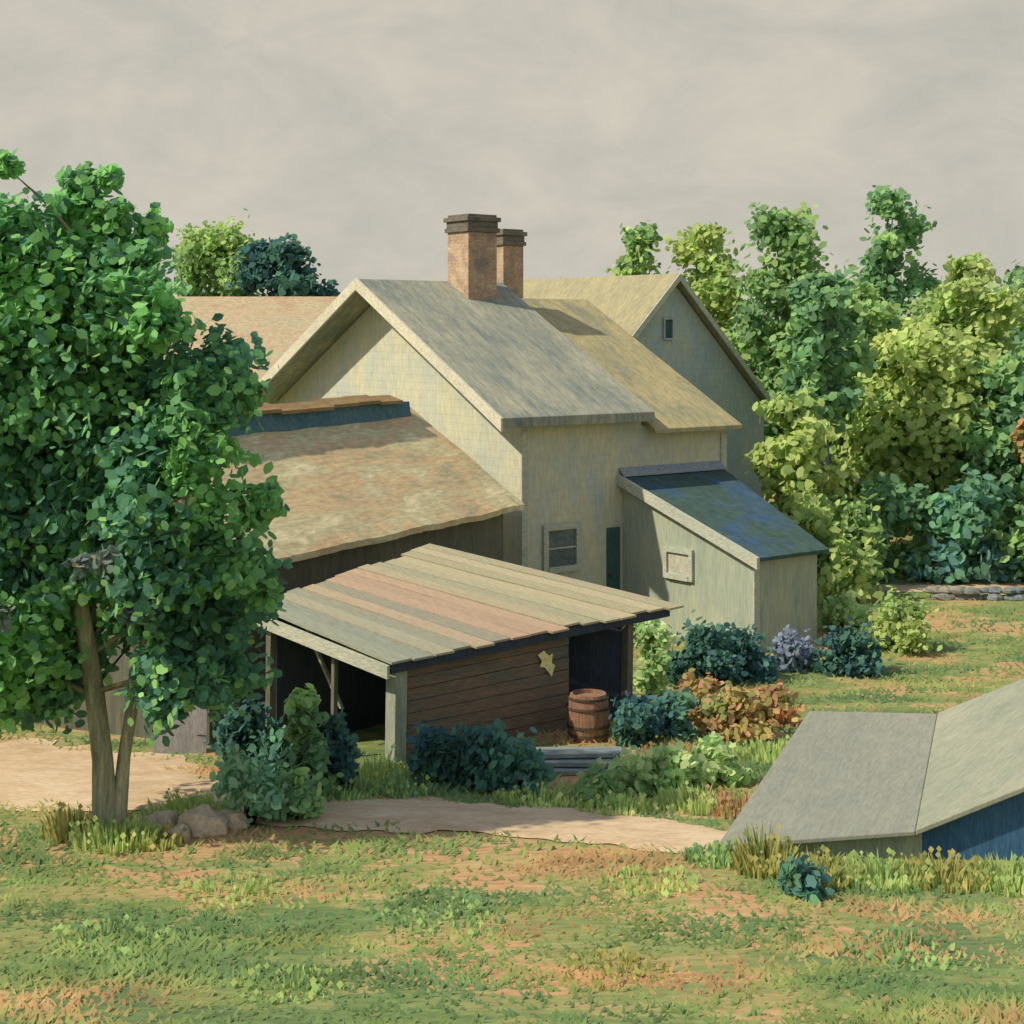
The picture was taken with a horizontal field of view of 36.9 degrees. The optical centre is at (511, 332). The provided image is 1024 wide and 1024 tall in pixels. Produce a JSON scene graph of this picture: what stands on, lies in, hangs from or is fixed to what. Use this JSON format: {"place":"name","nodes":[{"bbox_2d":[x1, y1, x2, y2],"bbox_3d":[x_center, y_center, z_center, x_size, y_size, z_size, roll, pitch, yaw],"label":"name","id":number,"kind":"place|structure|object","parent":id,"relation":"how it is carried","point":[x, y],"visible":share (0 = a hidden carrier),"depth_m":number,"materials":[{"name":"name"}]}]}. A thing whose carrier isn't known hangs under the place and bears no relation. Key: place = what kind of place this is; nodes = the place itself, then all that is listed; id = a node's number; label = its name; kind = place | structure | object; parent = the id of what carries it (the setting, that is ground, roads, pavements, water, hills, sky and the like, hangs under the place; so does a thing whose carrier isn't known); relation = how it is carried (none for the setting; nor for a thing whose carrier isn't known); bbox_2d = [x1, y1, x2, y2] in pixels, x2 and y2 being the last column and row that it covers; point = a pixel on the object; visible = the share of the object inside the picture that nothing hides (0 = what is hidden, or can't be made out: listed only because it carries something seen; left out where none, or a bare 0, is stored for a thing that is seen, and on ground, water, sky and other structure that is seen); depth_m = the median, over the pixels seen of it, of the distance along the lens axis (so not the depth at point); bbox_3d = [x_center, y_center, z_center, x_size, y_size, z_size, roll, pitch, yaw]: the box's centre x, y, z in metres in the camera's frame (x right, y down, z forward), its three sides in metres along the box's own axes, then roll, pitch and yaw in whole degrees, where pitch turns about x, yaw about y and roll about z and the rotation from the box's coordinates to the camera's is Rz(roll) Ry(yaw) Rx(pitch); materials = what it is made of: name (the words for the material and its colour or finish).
{"place":"outdoors","nodes":[
{"label":"outdoors","id":0,"kind":"place"},
{"bbox_2d":[0,738,726,852],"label":"dirt path","id":1,"kind":"structure","parent":0,"point":[32,772],"depth_m":17.31,"materials":[{"name":"beige soil"}]},
{"bbox_2d":[0,481,1023,1023],"bbox_3d":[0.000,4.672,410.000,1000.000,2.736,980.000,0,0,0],"label":"ground","id":2,"kind":"structure","parent":0,"point":[372,741],"depth_m":13.45,"materials":[{"name":"green plant"}]},
{"bbox_2d":[37,801,99,843],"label":"weeds","id":3,"kind":"object","parent":2,"relation":"on","point":[60,823],"visible":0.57,"depth_m":16.04,"materials":[{"name":"green plant"}]},
{"bbox_2d":[44,914,170,957],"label":"weeds","id":4,"kind":"object","parent":2,"relation":"on","point":[81,930],"visible":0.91,"depth_m":12.94,"materials":[{"name":"green plant"}]},
{"bbox_2d":[68,808,164,853],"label":"weeds","id":5,"kind":"object","parent":2,"relation":"on","point":[97,837],"visible":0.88,"depth_m":15.69,"materials":[{"name":"green plant"}]},
{"bbox_2d":[0,148,292,830],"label":"tree","id":6,"kind":"object","parent":2,"relation":"on","point":[116,455],"visible":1,"depth_m":15.67,"materials":[{"name":"green plant"}]},
{"bbox_2d":[113,823,186,851],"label":"weeds","id":7,"kind":"object","parent":2,"relation":"on","point":[162,843],"visible":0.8,"depth_m":15.75,"materials":[{"name":"green plant"}]},
{"bbox_2d":[146,810,178,828],"bbox_3d":[-3.775,5.286,16.504,0.400,0.334,0.356,0,0,0],"label":"rock","id":8,"kind":"object","parent":2,"relation":"on","point":[160,817],"visible":0.51,"depth_m":16.41,"materials":[{"name":"stone"}]},
{"bbox_2d":[167,824,189,840],"bbox_3d":[-3.494,5.273,16.096,0.265,0.234,0.223,0,0,0],"label":"rock","id":9,"kind":"object","parent":2,"relation":"on","point":[177,830],"visible":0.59,"depth_m":16.04,"materials":[{"name":"stone"}]},
{"bbox_2d":[153,705,207,753],"bbox_3d":[-4.456,5.135,20.675,0.708,1.122,0.150,0,0,0],"label":"board panel","id":10,"kind":"object","parent":2,"relation":"on","point":[185,739],"visible":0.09,"depth_m":20.63,"materials":[{"name":"grey wood"}]},
{"bbox_2d":[139,785,237,816],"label":"weeds","id":11,"kind":"object","parent":2,"relation":"on","point":[181,806],"visible":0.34,"depth_m":17.04,"materials":[{"name":"green plant"}]},
{"bbox_2d":[178,803,228,837],"bbox_3d":[-3.287,5.252,16.345,0.538,0.446,0.444,0,0,0],"label":"rock","id":12,"kind":"object","parent":2,"relation":"on","point":[200,820],"visible":0.66,"depth_m":16.23,"materials":[{"name":"stone"}]},
{"bbox_2d":[164,208,265,296],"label":"tree","id":13,"kind":"object","parent":2,"relation":"on","point":[206,247],"visible":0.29,"depth_m":55.25,"materials":[{"name":"green plant"}]},
{"bbox_2d":[177,868,284,908],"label":"weeds","id":14,"kind":"object","parent":2,"relation":"on","point":[249,885],"visible":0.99,"depth_m":14.18,"materials":[{"name":"green plant"}]},
{"bbox_2d":[217,809,249,830],"bbox_3d":[-3.050,5.308,16.606,0.440,0.316,0.314,0,0,0],"label":"rock","id":15,"kind":"object","parent":2,"relation":"on","point":[236,818],"visible":0.5,"depth_m":16.51,"materials":[{"name":"stone"}]},
{"bbox_2d":[202,693,288,763],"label":"bush","id":16,"kind":"object","parent":2,"relation":"on","point":[248,732],"visible":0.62,"depth_m":19.42,"materials":[{"name":"green plant"}]},
{"bbox_2d":[163,297,336,380],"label":"cottage","id":17,"kind":"structure","parent":2,"relation":"on","point":[280,326],"depth_m":46.17,"materials":[{"name":"beige"}]},
{"bbox_2d":[209,739,299,823],"bbox_3d":[-2.804,4.962,16.872,1.043,0.918,0.980,0,0,0],"label":"bush","id":18,"kind":"object","parent":2,"relation":"on","point":[246,781],"visible":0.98,"depth_m":16.61,"materials":[{"name":"green plant"}]},
{"bbox_2d":[0,395,524,743],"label":"barn","id":19,"kind":"structure","parent":2,"relation":"on","point":[362,480],"depth_m":25.96,"materials":[{"name":"beige wood"}]},
{"bbox_2d":[221,232,339,296],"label":"tree","id":20,"kind":"object","parent":2,"relation":"on","point":[285,260],"visible":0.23,"depth_m":53.29,"materials":[{"name":"green plant"}]},
{"bbox_2d":[230,960,349,1003],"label":"weeds","id":21,"kind":"object","parent":2,"relation":"on","point":[248,983],"visible":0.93,"depth_m":11.72,"materials":[{"name":"green plant"}]},
{"bbox_2d":[262,724,320,771],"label":"bush","id":22,"kind":"object","parent":2,"relation":"on","point":[279,746],"visible":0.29,"depth_m":19.04,"materials":[{"name":"green plant"}]},
{"bbox_2d":[259,763,326,821],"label":"bush","id":23,"kind":"object","parent":2,"relation":"on","point":[303,797],"visible":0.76,"depth_m":16.76,"materials":[{"name":"green plant"}]},
{"bbox_2d":[270,683,349,799],"bbox_3d":[-2.428,4.848,17.874,0.968,1.532,1.058,0,0,16],"label":"bush","id":24,"kind":"object","parent":2,"relation":"on","point":[308,748],"visible":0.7,"depth_m":17.70,"materials":[{"name":"green plant"}]},
{"bbox_2d":[319,709,363,789],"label":"bush","id":25,"kind":"object","parent":2,"relation":"on","point":[344,749],"visible":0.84,"depth_m":18.02,"materials":[{"name":"green plant"}]},
{"bbox_2d":[324,778,378,801],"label":"weeds","id":26,"kind":"object","parent":2,"relation":"on","point":[360,788],"visible":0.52,"depth_m":17.86,"materials":[{"name":"green plant"}]},
{"bbox_2d":[354,743,411,785],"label":"weeds","id":27,"kind":"object","parent":2,"relation":"on","point":[377,769],"visible":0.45,"depth_m":18.72,"materials":[{"name":"green plant"}]},
{"bbox_2d":[368,766,437,798],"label":"weeds","id":28,"kind":"object","parent":2,"relation":"on","point":[391,784],"visible":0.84,"depth_m":18.14,"materials":[{"name":"green plant"}]},
{"bbox_2d":[406,720,470,785],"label":"bush","id":29,"kind":"object","parent":2,"relation":"on","point":[431,753],"visible":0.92,"depth_m":18.52,"materials":[{"name":"green plant"}]},
{"bbox_2d":[372,894,509,944],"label":"weeds","id":30,"kind":"object","parent":2,"relation":"on","point":[450,913],"visible":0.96,"depth_m":13.44,"materials":[{"name":"green plant"}]},
{"bbox_2d":[256,543,683,764],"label":"open shed","id":31,"kind":"structure","parent":2,"relation":"on","point":[436,636],"depth_m":21.56,"materials":[{"name":"brown wood"}]},
{"bbox_2d":[443,719,527,792],"bbox_3d":[-0.308,5.146,18.612,1.297,0.850,0.980,0,0,32],"label":"bush","id":32,"kind":"object","parent":2,"relation":"on","point":[473,756],"visible":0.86,"depth_m":18.40,"materials":[{"name":"green plant"}]},
{"bbox_2d":[485,727,555,799],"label":"bush","id":33,"kind":"object","parent":2,"relation":"on","point":[533,769],"visible":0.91,"depth_m":18.23,"materials":[{"name":"green plant"}]},
{"bbox_2d":[492,780,575,807],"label":"weeds","id":34,"kind":"object","parent":2,"relation":"on","point":[558,792],"visible":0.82,"depth_m":17.80,"materials":[{"name":"green plant"}]},
{"bbox_2d":[256,213,828,651],"bbox_3d":[1.826,1.820,36.670,12.345,8.960,16.360,0,0,-38],"label":"farmhouse","id":35,"kind":"object","parent":2,"relation":"on","point":[606,431],"visible":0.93,"depth_m":32.00,"materials":[{"name":"grey"}]},
{"bbox_2d":[542,522,580,573],"bbox_3d":[0.997,4.280,30.572,0.960,0.960,0.100,0,0,-38],"label":"window","id":36,"kind":"structure","parent":35,"relation":"in","point":[561,543],"depth_m":30.57,"materials":[{"name":"grey glass"}]},
{"bbox_2d":[606,527,619,589],"bbox_3d":[2.095,4.965,31.408,0.360,1.970,0.088,0,0,-38],"label":"door","id":37,"kind":"structure","parent":35,"relation":"in","point":[612,533],"depth_m":31.43,"materials":[{"name":"wood"}]},
{"bbox_2d":[663,318,673,339],"bbox_3d":[3.877,-0.100,38.060,0.340,0.540,0.100,0,0,-38],"label":"window","id":38,"kind":"structure","parent":35,"relation":"in","point":[668,323],"depth_m":38.07,"materials":[{"name":"green glass"}]},
{"bbox_2d":[663,546,693,581],"bbox_3d":[3.272,4.550,30.253,0.100,0.620,0.820,0,0,-38],"label":"window","id":39,"kind":"structure","parent":35,"relation":"in","point":[678,563],"depth_m":30.25,"materials":[{"name":"beige wood"}]},
{"bbox_2d":[554,767,616,775],"bbox_3d":[0.688,5.506,19.300,1.348,0.060,0.220,0,0,-4],"label":"plank","id":40,"kind":"object","parent":2,"relation":"on","point":[569,771],"visible":0.12,"depth_m":19.22,"materials":[{"name":"grey wood"}]},
{"bbox_2d":[544,758,618,767],"bbox_3d":[0.661,5.431,19.420,1.376,0.060,0.220,0,0,3],"label":"plank","id":41,"kind":"object","parent":40,"relation":"on","point":[572,762],"visible":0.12,"depth_m":19.35,"materials":[{"name":"grey wood"}]},
{"bbox_2d":[537,749,619,758],"bbox_3d":[0.701,5.356,19.540,1.345,0.060,0.220,0,0,-3],"label":"plank","id":42,"kind":"object","parent":41,"relation":"on","point":[576,753],"visible":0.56,"depth_m":19.46,"materials":[{"name":"grey wood"}]},
{"bbox_2d":[566,689,609,742],"bbox_3d":[1.060,5.335,21.350,0.618,0.660,0.618,0,0,0],"label":"barrel","id":43,"kind":"object","parent":2,"relation":"on","point":[588,713],"visible":0.99,"depth_m":21.12,"materials":[{"name":"wood"}]},
{"bbox_2d":[565,760,628,807],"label":"bush","id":44,"kind":"object","parent":2,"relation":"on","point":[593,781],"visible":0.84,"depth_m":17.76,"materials":[{"name":"green plant"}]},
{"bbox_2d":[572,787,660,815],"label":"weeds","id":45,"kind":"object","parent":2,"relation":"on","point":[639,804],"visible":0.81,"depth_m":17.35,"materials":[{"name":"green plant"}]},
{"bbox_2d":[560,944,672,991],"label":"weeds","id":46,"kind":"object","parent":2,"relation":"on","point":[630,958],"visible":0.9,"depth_m":12.16,"materials":[{"name":"green plant"}]},
{"bbox_2d":[605,220,662,275],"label":"tree","id":47,"kind":"object","parent":2,"relation":"on","point":[638,240],"visible":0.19,"depth_m":49.56,"materials":[{"name":"green plant"}]},
{"bbox_2d":[608,690,666,749],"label":"bush","id":48,"kind":"object","parent":2,"relation":"on","point":[638,721],"visible":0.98,"depth_m":20.75,"materials":[{"name":"green plant"}]},
{"bbox_2d":[596,734,697,795],"bbox_3d":[1.663,5.248,18.408,1.075,0.838,1.047,0,0,-31],"label":"bush","id":49,"kind":"object","parent":2,"relation":"on","point":[664,766],"visible":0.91,"depth_m":18.25,"materials":[{"name":"green plant"}]},
{"bbox_2d":[597,864,702,899],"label":"weeds","id":50,"kind":"object","parent":2,"relation":"on","point":[666,878],"visible":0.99,"depth_m":14.35,"materials":[{"name":"green plant"}]},
{"bbox_2d":[633,619,675,695],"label":"bush","id":51,"kind":"object","parent":2,"relation":"on","point":[654,637],"visible":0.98,"depth_m":24.83,"materials":[{"name":"green plant"}]},
{"bbox_2d":[641,736,696,755],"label":"weeds","id":52,"kind":"object","parent":2,"relation":"on","point":[689,747],"visible":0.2,"depth_m":20.42,"materials":[{"name":"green plant"}]},
{"bbox_2d":[648,687,700,741],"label":"bush","id":53,"kind":"object","parent":2,"relation":"on","point":[676,706],"visible":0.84,"depth_m":21.23,"materials":[{"name":"green plant"}]},
{"bbox_2d":[657,668,724,724],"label":"bush","id":54,"kind":"object","parent":2,"relation":"on","point":[697,687],"visible":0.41,"depth_m":22.77,"materials":[{"name":"orange plant"}]},
{"bbox_2d":[650,780,743,815],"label":"weeds","id":55,"kind":"object","parent":2,"relation":"on","point":[682,798],"visible":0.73,"depth_m":17.48,"materials":[{"name":"green plant"}]},
{"bbox_2d":[665,609,752,686],"bbox_3d":[3.275,5.386,26.016,1.651,1.543,1.502,0,0,0],"label":"bush","id":56,"kind":"object","parent":2,"relation":"on","point":[711,652],"visible":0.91,"depth_m":25.78,"materials":[{"name":"green plant"}]},
{"bbox_2d":[680,836,737,868],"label":"weeds","id":57,"kind":"object","parent":2,"relation":"on","point":[715,852],"visible":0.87,"depth_m":15.09,"materials":[{"name":"green plant"}]},
{"bbox_2d":[663,221,759,343],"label":"tree","id":58,"kind":"object","parent":2,"relation":"on","point":[713,281],"visible":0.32,"depth_m":49.22,"materials":[{"name":"green plant"}]},
{"bbox_2d":[680,731,756,788],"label":"bush","id":59,"kind":"object","parent":2,"relation":"on","point":[713,756],"visible":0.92,"depth_m":18.70,"materials":[{"name":"green plant"}]},
{"bbox_2d":[701,784,757,820],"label":"weeds","id":60,"kind":"object","parent":2,"relation":"on","point":[733,805],"visible":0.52,"depth_m":17.17,"materials":[{"name":"brown plant"}]},
{"bbox_2d":[694,679,785,744],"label":"bush","id":61,"kind":"object","parent":2,"relation":"on","point":[735,714],"visible":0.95,"depth_m":21.23,"materials":[{"name":"orange plant"}]},
{"bbox_2d":[709,623,779,683],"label":"bush","id":62,"kind":"object","parent":2,"relation":"on","point":[760,665],"visible":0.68,"depth_m":26.24,"materials":[{"name":"green plant"}]},
{"bbox_2d":[729,735,788,764],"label":"weeds","id":63,"kind":"object","parent":2,"relation":"on","point":[754,750],"visible":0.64,"depth_m":20.19,"materials":[{"name":"green plant"}]},
{"bbox_2d":[726,821,803,880],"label":"weeds","id":64,"kind":"object","parent":2,"relation":"on","point":[759,859],"visible":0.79,"depth_m":14.81,"materials":[{"name":"yellow plant"}]},
{"bbox_2d":[743,678,804,728],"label":"bush","id":65,"kind":"object","parent":2,"relation":"on","point":[778,693],"visible":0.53,"depth_m":22.34,"materials":[{"name":"orange plant"}]},
{"bbox_2d":[723,202,847,467],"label":"tree","id":66,"kind":"object","parent":2,"relation":"on","point":[796,252],"visible":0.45,"depth_m":45.51,"materials":[{"name":"green plant"}]},
{"bbox_2d":[738,386,848,524],"bbox_3d":[6.689,3.776,36.563,2.661,5.030,2.583,0,0,33],"label":"tree","id":67,"kind":"object","parent":2,"relation":"on","point":[808,431],"visible":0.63,"depth_m":36.12,"materials":[{"name":"green plant"}]},
{"bbox_2d":[768,624,825,672],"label":"bush","id":68,"kind":"object","parent":2,"relation":"on","point":[792,650],"visible":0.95,"depth_m":27.06,"materials":[{"name":"purple plant"}]},
{"bbox_2d":[777,855,834,905],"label":"bush","id":69,"kind":"object","parent":2,"relation":"on","point":[800,877],"visible":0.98,"depth_m":13.99,"materials":[{"name":"green plant"}]},
{"bbox_2d":[771,844,864,889],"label":"weeds","id":70,"kind":"object","parent":2,"relation":"on","point":[828,861],"visible":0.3,"depth_m":14.53,"materials":[{"name":"green plant"}]},
{"bbox_2d":[769,268,878,465],"bbox_3d":[7.709,2.270,38.180,2.503,7.764,2.729,0,0,-20],"label":"tree","id":71,"kind":"object","parent":2,"relation":"on","point":[819,367],"visible":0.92,"depth_m":37.57,"materials":[{"name":"green plant"}]},
{"bbox_2d":[654,269,1020,477],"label":"woodland","id":72,"kind":"object","parent":2,"relation":"on","point":[742,295],"depth_m":66.32,"materials":[{"name":"green plant"}]},
{"bbox_2d":[783,492,892,606],"bbox_3d":[7.005,5.050,34.470,2.774,2.941,2.486,0,0,0],"label":"bush","id":73,"kind":"object","parent":2,"relation":"on","point":[843,564],"visible":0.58,"depth_m":34.02,"materials":[{"name":"green plant"}]},
{"bbox_2d":[769,259,917,518],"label":"tree","id":74,"kind":"object","parent":2,"relation":"on","point":[873,317],"visible":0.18,"depth_m":41.08,"materials":[{"name":"green plant"}]},
{"bbox_2d":[817,585,874,632],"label":"bush","id":75,"kind":"object","parent":2,"relation":"on","point":[836,612],"visible":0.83,"depth_m":30.49,"materials":[{"name":"green plant"}]},
{"bbox_2d":[810,616,891,677],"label":"bush","id":76,"kind":"object","parent":2,"relation":"on","point":[853,655],"visible":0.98,"depth_m":26.67,"materials":[{"name":"green plant"}]},
{"bbox_2d":[820,493,898,594],"bbox_3d":[7.870,5.053,36.209,2.324,2.696,2.404,0,0,0],"label":"bush","id":77,"kind":"object","parent":2,"relation":"on","point":[857,523],"visible":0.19,"depth_m":35.66,"materials":[{"name":"green plant"}]},
{"bbox_2d":[719,678,1023,860],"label":"outbuilding","id":78,"kind":"structure","parent":2,"relation":"on","point":[835,782],"depth_m":16.23,"materials":[{"name":"grey wood"}]},
{"bbox_2d":[832,847,934,892],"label":"weeds","id":79,"kind":"object","parent":2,"relation":"on","point":[875,870],"visible":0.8,"depth_m":14.50,"materials":[{"name":"green plant"}]},
{"bbox_2d":[851,185,941,333],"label":"tree","id":80,"kind":"object","parent":2,"relation":"on","point":[883,258],"visible":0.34,"depth_m":47.61,"materials":[{"name":"green plant"}]},
{"bbox_2d":[834,470,964,581],"bbox_3d":[9.059,5.029,37.962,3.949,3.329,3.077,0,0,0],"label":"bush","id":81,"kind":"object","parent":2,"relation":"on","point":[899,512],"visible":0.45,"depth_m":37.41,"materials":[{"name":"green plant"}]},
{"bbox_2d":[860,585,942,657],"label":"bush","id":82,"kind":"object","parent":2,"relation":"on","point":[899,623],"visible":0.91,"depth_m":28.70,"materials":[{"name":"green plant"}]},
{"bbox_2d":[841,923,966,971],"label":"weeds","id":83,"kind":"object","parent":2,"relation":"on","point":[894,959],"visible":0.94,"depth_m":12.54,"materials":[{"name":"green plant"}]},
{"bbox_2d":[829,312,1006,543],"bbox_3d":[10.901,2.782,40.844,5.617,6.726,5.226,0,0,0],"label":"tree","id":84,"kind":"object","parent":2,"relation":"on","point":[925,365],"visible":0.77,"depth_m":39.70,"materials":[{"name":"green plant"}]},
{"bbox_2d":[893,846,994,894],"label":"weeds","id":85,"kind":"object","parent":2,"relation":"on","point":[941,869],"visible":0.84,"depth_m":14.50,"materials":[{"name":"green plant"}]},
{"bbox_2d":[907,252,1001,329],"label":"tree","id":86,"kind":"object","parent":2,"relation":"on","point":[971,263],"visible":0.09,"depth_m":49.50,"materials":[{"name":"green plant"}]},
{"bbox_2d":[900,459,1023,585],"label":"bush","id":87,"kind":"object","parent":2,"relation":"on","point":[959,522],"visible":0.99,"depth_m":36.71,"materials":[{"name":"green plant"}]},
{"bbox_2d":[906,271,1023,539],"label":"tree","id":88,"kind":"object","parent":2,"relation":"on","point":[966,297],"visible":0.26,"depth_m":43.79,"materials":[{"name":"green plant"}]},
{"bbox_2d":[924,585,1023,600],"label":"stone wall","id":89,"kind":"structure","parent":2,"relation":"on","point":[949,593],"depth_m":34.45,"materials":[{"name":"grey stone"}]},
{"bbox_2d":[934,331,1023,540],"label":"tree","id":90,"kind":"object","parent":2,"relation":"on","point":[988,452],"visible":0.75,"depth_m":39.03,"materials":[{"name":"green plant"}]},
{"bbox_2d":[964,851,1023,897],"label":"weeds","id":91,"kind":"object","parent":2,"relation":"on","point":[1003,872],"visible":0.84,"depth_m":14.38,"materials":[{"name":"green plant"}]},
{"bbox_2d":[982,504,1023,581],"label":"bush","id":92,"kind":"object","parent":2,"relation":"on","point":[1015,541],"visible":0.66,"depth_m":36.89,"materials":[{"name":"green plant"}]},
{"bbox_2d":[1000,259,1023,366],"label":"tree","id":93,"kind":"object","parent":2,"relation":"on","point":[1016,275],"visible":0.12,"depth_m":47.00,"materials":[{"name":"green plant"}]},
{"bbox_2d":[1010,416,1023,463],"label":"tree","id":94,"kind":"object","parent":2,"relation":"on","point":[1018,439],"visible":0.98,"depth_m":38.24,"materials":[{"name":"orange plant"}]},
{"bbox_2d":[0,0,1023,326],"label":"sky","id":95,"kind":"structure","parent":0,"point":[352,129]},
{"bbox_2d":[876,584,1006,591],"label":"dirt track","id":96,"kind":"structure","parent":0,"point":[907,588],"depth_m":36.16,"materials":[{"name":"beige soil"}]},
{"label":"plank","id":97,"kind":"object","parent":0,"visible":0},
{"bbox_2d":[536,746,621,754],"bbox_3d":[0.724,5.431,19.940,1.415,0.060,0.220,0,0,-1],"label":"plank","id":98,"kind":"object","parent":97,"relation":"on","point":[606,747],"visible":0.2,"depth_m":19.96,"materials":[{"name":"grey wood"}]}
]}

